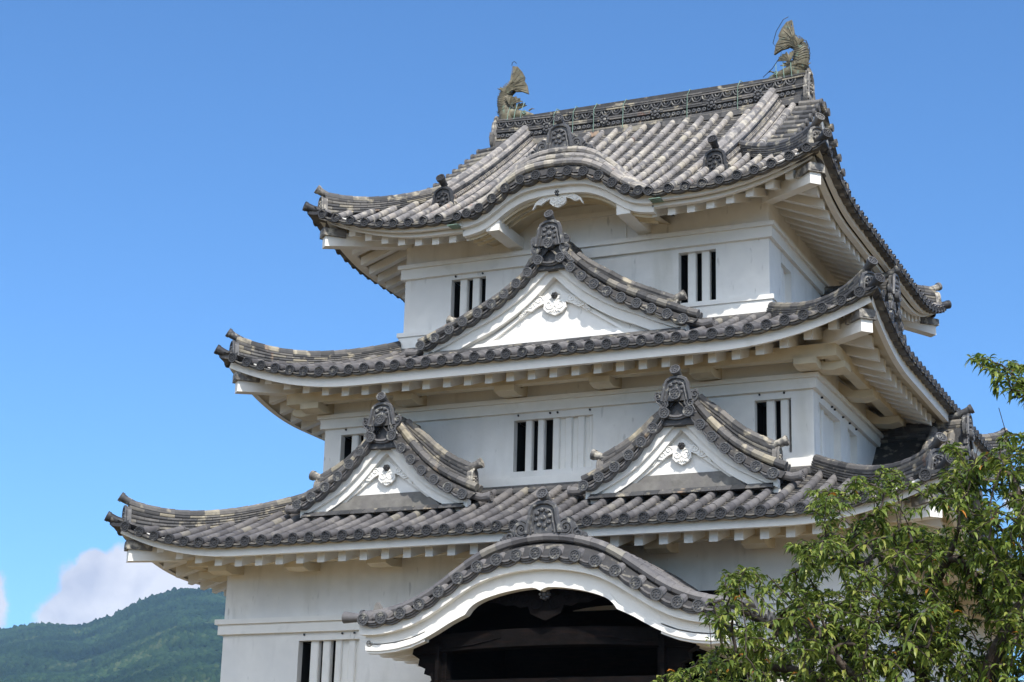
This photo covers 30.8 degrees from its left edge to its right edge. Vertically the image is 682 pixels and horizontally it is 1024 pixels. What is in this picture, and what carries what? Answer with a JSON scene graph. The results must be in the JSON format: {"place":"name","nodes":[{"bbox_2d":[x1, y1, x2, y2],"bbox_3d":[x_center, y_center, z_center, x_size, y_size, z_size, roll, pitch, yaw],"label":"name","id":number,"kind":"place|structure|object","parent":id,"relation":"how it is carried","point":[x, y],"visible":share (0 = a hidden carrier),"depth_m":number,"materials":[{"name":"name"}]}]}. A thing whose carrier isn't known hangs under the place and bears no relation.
{"place":"outdoors","nodes":[
{"label":"outdoors","id":0,"kind":"place"},
{"bbox_2d":[0,0,1023,681],"label":"sky","id":1,"kind":"structure","parent":0,"point":[161,161],"materials":[{"name":"blue"}]},
{"label":"ground","id":2,"kind":"structure","parent":0,"visible":0},
{"bbox_2d":[104,17,1023,681],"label":"castle keep","id":3,"kind":"structure","parent":2,"relation":"on","point":[624,389],"depth_m":34.42,"materials":[{"name":"paint"}]},
{"bbox_2d":[301,640,358,681],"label":"window","id":4,"kind":"structure","parent":3,"relation":"in","point":[328,660],"depth_m":33.96,"materials":[{"name":"paint"}]},
{"bbox_2d":[344,434,364,458],"bbox_3d":[-2.921,2.373,36.501,0.740,1.190,0.480,-6,-18,23],"label":"window","id":5,"kind":"structure","parent":3,"relation":"in","point":[350,445],"depth_m":36.60,"materials":[{"name":"paint"}]},
{"bbox_2d":[454,278,485,317],"bbox_3d":[-0.760,-0.698,37.670,0.810,1.230,0.480,-6,-18,23],"label":"window","id":6,"kind":"structure","parent":3,"relation":"in","point":[470,294],"depth_m":37.61,"materials":[{"name":"paint"}]},
{"bbox_2d":[516,415,592,471],"bbox_3d":[0.882,1.985,34.848,1.630,1.190,0.480,-6,-18,23],"label":"window","id":7,"kind":"structure","parent":3,"relation":"in","point":[557,443],"depth_m":34.68,"materials":[{"name":"paint"}]},
{"bbox_2d":[681,251,715,302],"bbox_3d":[3.659,-1.144,35.747,0.790,1.240,0.480,-6,-18,23],"label":"window","id":8,"kind":"structure","parent":3,"relation":"in","point":[698,273],"depth_m":35.67,"materials":[{"name":"paint"}]},
{"bbox_2d":[757,399,790,452],"bbox_3d":[4.745,1.592,33.169,0.710,1.190,0.480,-6,-18,23],"label":"window","id":9,"kind":"structure","parent":3,"relation":"in","point":[774,417],"depth_m":33.04,"materials":[{"name":"paint"}]},
{"bbox_2d":[781,267,784,302],"bbox_3d":[5.182,-0.981,35.949,0.120,0.896,0.700,-6,-18,23],"label":"window","id":10,"kind":"structure","parent":3,"relation":"in","point":[782,270],"depth_m":35.98,"materials":[{"name":"paint"}]},
{"bbox_2d":[790,403,833,458],"bbox_3d":[5.469,1.785,33.705,0.480,1.200,1.540,-6,-18,23],"label":"window","id":11,"kind":"structure","parent":3,"relation":"in","point":[826,425],"depth_m":33.81,"materials":[{"name":"paint"}]},
{"bbox_2d":[806,629,856,679],"bbox_3d":[5.281,5.490,30.302,0.940,1.800,0.480,-6,-18,23],"label":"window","id":12,"kind":"structure","parent":3,"relation":"in","point":[843,637],"depth_m":30.56,"materials":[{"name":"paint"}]},
{"bbox_2d":[848,432,850,462],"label":"window","id":13,"kind":"structure","parent":3,"relation":"in","point":[849,445],"depth_m":35.14,"materials":[{"name":"paint"}]},
{"bbox_2d":[651,353,1023,681],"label":"cherry tree","id":14,"kind":"object","parent":2,"relation":"on","point":[926,646],"visible":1,"depth_m":12.65,"materials":[{"name":"green plant"}]},
{"bbox_3d":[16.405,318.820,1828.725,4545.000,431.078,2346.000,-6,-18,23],"label":"hill","id":15,"kind":"structure","parent":0,"visible":0},
{"bbox_2d":[0,587,225,681],"bbox_3d":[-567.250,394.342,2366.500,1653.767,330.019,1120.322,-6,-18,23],"label":"forest","id":16,"kind":"object","parent":15,"relation":"on","point":[151,638],"visible":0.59,"depth_m":2336.96,"materials":[{"name":"green plant"}]}
]}

